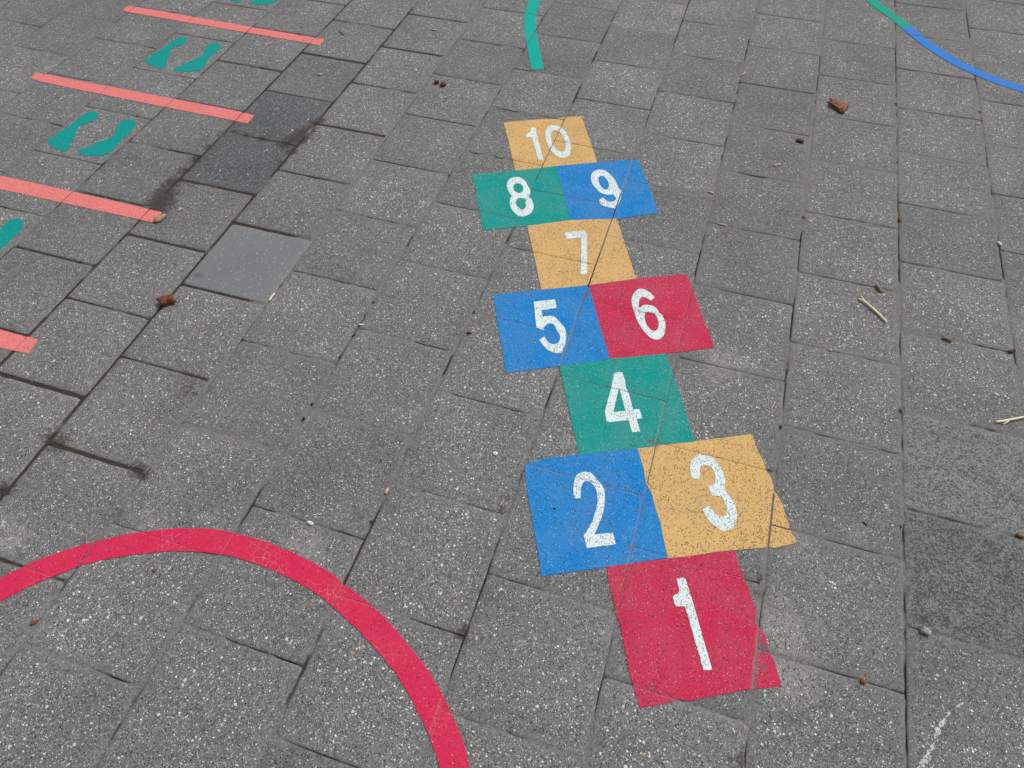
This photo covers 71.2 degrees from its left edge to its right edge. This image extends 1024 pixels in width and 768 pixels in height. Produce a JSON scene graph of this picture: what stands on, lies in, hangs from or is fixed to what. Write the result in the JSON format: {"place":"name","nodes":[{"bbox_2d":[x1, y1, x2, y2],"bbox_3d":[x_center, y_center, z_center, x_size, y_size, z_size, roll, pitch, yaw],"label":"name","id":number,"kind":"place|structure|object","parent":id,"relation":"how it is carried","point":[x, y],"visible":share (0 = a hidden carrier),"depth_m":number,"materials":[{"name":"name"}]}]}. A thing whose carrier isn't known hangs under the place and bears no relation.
{"place":"outdoors","nodes":[
{"label":"outdoors","id":0,"kind":"place"},
{"bbox_2d":[0,0,1023,767],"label":"pavement","id":1,"kind":"structure","parent":0,"point":[532,662],"depth_m":1.99,"materials":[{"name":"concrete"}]},
{"bbox_2d":[0,219,23,248],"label":"footprint","id":2,"kind":"object","parent":1,"relation":"on","point":[10,229],"visible":1,"depth_m":2.33,"materials":[{"name":"green paint"}]},
{"bbox_2d":[0,330,38,353],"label":"painted line","id":3,"kind":"object","parent":1,"relation":"on","point":[13,341],"visible":1,"depth_m":2.04,"materials":[{"name":"pink paint"}]},
{"bbox_2d":[47,111,98,151],"bbox_3d":[-1.640,-0.952,2.683,0.117,0.003,0.252,14,54,11],"label":"footprint","id":4,"kind":"object","parent":1,"relation":"on","point":[65,136],"visible":1,"depth_m":2.67,"materials":[{"name":"green paint"}]},
{"bbox_2d":[0,176,161,222],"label":"painted line","id":5,"kind":"object","parent":1,"relation":"on","point":[71,197],"visible":1,"depth_m":2.43,"materials":[{"name":"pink paint"}]},
{"bbox_2d":[77,119,134,155],"bbox_3d":[-1.489,-0.913,2.653,0.116,0.003,0.248,14,54,11],"label":"footprint","id":6,"kind":"object","parent":1,"relation":"on","point":[124,128],"visible":1,"depth_m":2.63,"materials":[{"name":"green paint"}]},
{"bbox_2d":[31,73,254,123],"bbox_3d":[-1.473,-1.129,2.818,1.014,0.005,0.064,14,54,11],"label":"painted line","id":7,"kind":"object","parent":1,"relation":"on","point":[198,108],"visible":1,"depth_m":2.81,"materials":[{"name":"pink paint"}]},
{"bbox_2d":[152,214,166,222],"bbox_3d":[-1.165,-0.547,2.365,0.052,0.012,0.028,-33,59,-22],"label":"wood chip","id":8,"kind":"object","parent":1,"relation":"on","point":[161,217],"visible":1,"depth_m":2.36,"materials":[{"name":"beige wood"}]},
{"bbox_2d":[145,37,186,68],"bbox_3d":[-1.453,-1.405,3.028,0.114,0.003,0.257,14,54,11],"label":"footprint","id":9,"kind":"object","parent":1,"relation":"on","point":[159,59],"visible":1,"depth_m":3.01,"materials":[{"name":"green paint"}]},
{"bbox_2d":[156,293,176,305],"bbox_3d":[-1.027,-0.249,2.128,0.052,0.026,0.034,-24,56,-17],"label":"bark chunk","id":10,"kind":"object","parent":1,"relation":"on","point":[167,300],"visible":1,"depth_m":2.12,"materials":[{"name":"brown wood"}]},
{"bbox_2d":[173,43,220,71],"bbox_3d":[-1.303,-1.367,2.999,0.109,0.003,0.250,14,54,11],"label":"footprint","id":11,"kind":"object","parent":1,"relation":"on","point":[199,63],"visible":1,"depth_m":2.98,"materials":[{"name":"green paint"}]},
{"bbox_2d":[123,6,323,44],"bbox_3d":[-1.289,-1.589,3.168,1.005,0.005,0.054,15,54,11],"label":"painted line","id":12,"kind":"object","parent":1,"relation":"on","point":[220,24],"visible":1,"depth_m":3.16,"materials":[{"name":"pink paint"}]},
{"bbox_2d":[0,528,469,767],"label":"painted circle","id":13,"kind":"object","parent":1,"relation":"on","point":[377,630],"visible":1,"depth_m":1.61,"materials":[{"name":"paint"}]},
{"bbox_2d":[182,133,293,193],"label":"paving slab","id":14,"kind":"structure","parent":1,"relation":"on","point":[239,163],"depth_m":2.56,"materials":[{"name":"concrete"}]},
{"bbox_2d":[184,225,309,302],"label":"paving slab","id":15,"kind":"structure","parent":1,"relation":"in","point":[252,264],"depth_m":2.24,"materials":[{"name":"concrete"}]},
{"bbox_2d":[249,0,275,4],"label":"footprint","id":16,"kind":"object","parent":1,"relation":"on","point":[261,2],"visible":1,"depth_m":3.29,"materials":[{"name":"green paint"}]},
{"bbox_2d":[228,91,330,144],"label":"paving slab","id":17,"kind":"structure","parent":1,"relation":"in","point":[285,118],"depth_m":2.73,"materials":[{"name":"concrete"}]},
{"bbox_2d":[2,12,979,528],"bbox_3d":[-0.150,-0.663,2.455,3.424,0.007,2.501,14,54,11],"label":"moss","id":18,"kind":"object","parent":1,"relation":"on","point":[474,312],"visible":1,"depth_m":2.08,"materials":[{"name":"green plant"}]},
{"bbox_2d":[524,0,543,69],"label":"painted arc","id":19,"kind":"object","parent":1,"relation":"on","point":[535,58],"visible":1,"depth_m":3.10,"materials":[{"name":"teal paint"}]},
{"bbox_2d":[472,116,795,707],"bbox_3d":[0.261,-0.183,2.088,0.605,0.008,2.092,-7,53,-5],"label":"hopscotch court","id":20,"kind":"object","parent":1,"relation":"on","point":[685,612],"visible":1,"depth_m":1.82,"materials":[{"name":"paint"}]},
{"bbox_2d":[828,98,848,113],"bbox_3d":[1.249,-1.072,2.754,0.085,0.017,0.074,29,58,20],"label":"bark chip","id":21,"kind":"object","parent":1,"relation":"on","point":[839,105],"visible":1,"depth_m":2.75,"materials":[{"name":"brown wood"}]},
{"bbox_2d":[859,297,886,322],"bbox_3d":[1.065,-0.219,2.106,0.013,0.008,0.110,-24,56,-17],"label":"twig","id":22,"kind":"object","parent":1,"relation":"on","point":[873,309],"visible":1,"depth_m":2.10,"materials":[{"name":"beige wood"}]},
{"bbox_2d":[875,284,883,292],"bbox_3d":[1.109,-0.288,2.161,0.011,0.009,0.037,-13,54,-10],"label":"bark pellet","id":23,"kind":"object","parent":1,"relation":"on","point":[879,288],"visible":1,"depth_m":2.16,"materials":[{"name":"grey wood"}]},
{"bbox_2d":[919,626,931,634],"bbox_3d":[0.888,0.529,1.535,0.023,0.011,0.017,14,54,11],"label":"pebble","id":24,"kind":"object","parent":1,"relation":"on","point":[925,630],"visible":1,"depth_m":1.53,"materials":[{"name":"grey stone"}]},
{"bbox_2d":[917,702,962,767],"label":"chalk scuff","id":25,"kind":"object","parent":1,"relation":"on","point":[927,753],"visible":1,"depth_m":1.41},
{"bbox_2d":[866,0,1023,92],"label":"painted curve","id":26,"kind":"object","parent":1,"relation":"on","point":[915,34],"visible":1,"depth_m":3.01,"materials":[{"name":"paint"}]},
{"bbox_2d":[942,336,951,341],"bbox_3d":[1.240,-0.128,2.038,0.028,0.009,0.010,29,58,20],"label":"bark pellet","id":27,"kind":"object","parent":1,"relation":"on","point":[947,338],"visible":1,"depth_m":2.04,"materials":[{"name":"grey wood"}]},
{"bbox_2d":[902,413,1023,534],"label":"paving slab","id":28,"kind":"structure","parent":1,"relation":"in","point":[965,474],"depth_m":1.77,"materials":[{"name":"concrete"}]},
{"bbox_2d":[1017,532,1023,537],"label":"bark pellet","id":29,"kind":"object","parent":28,"relation":"on","point":[1021,535],"visible":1,"depth_m":1.67,"materials":[{"name":"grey wood"}]},
{"bbox_2d":[903,510,1023,657],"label":"paving slab","id":30,"kind":"structure","parent":1,"relation":"in","point":[964,583],"depth_m":1.60,"materials":[{"name":"concrete"}]},
{"bbox_2d":[996,416,1023,423],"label":"twig","id":31,"kind":"object","parent":1,"relation":"on","point":[1007,420],"visible":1,"depth_m":1.86,"materials":[{"name":"beige wood"}]},
{"bbox_2d":[1,0,1022,766],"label":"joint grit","id":32,"kind":"object","parent":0,"point":[457,344],"visible":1,"depth_m":2.12,"materials":[{"name":"grey gravel"}]}
]}

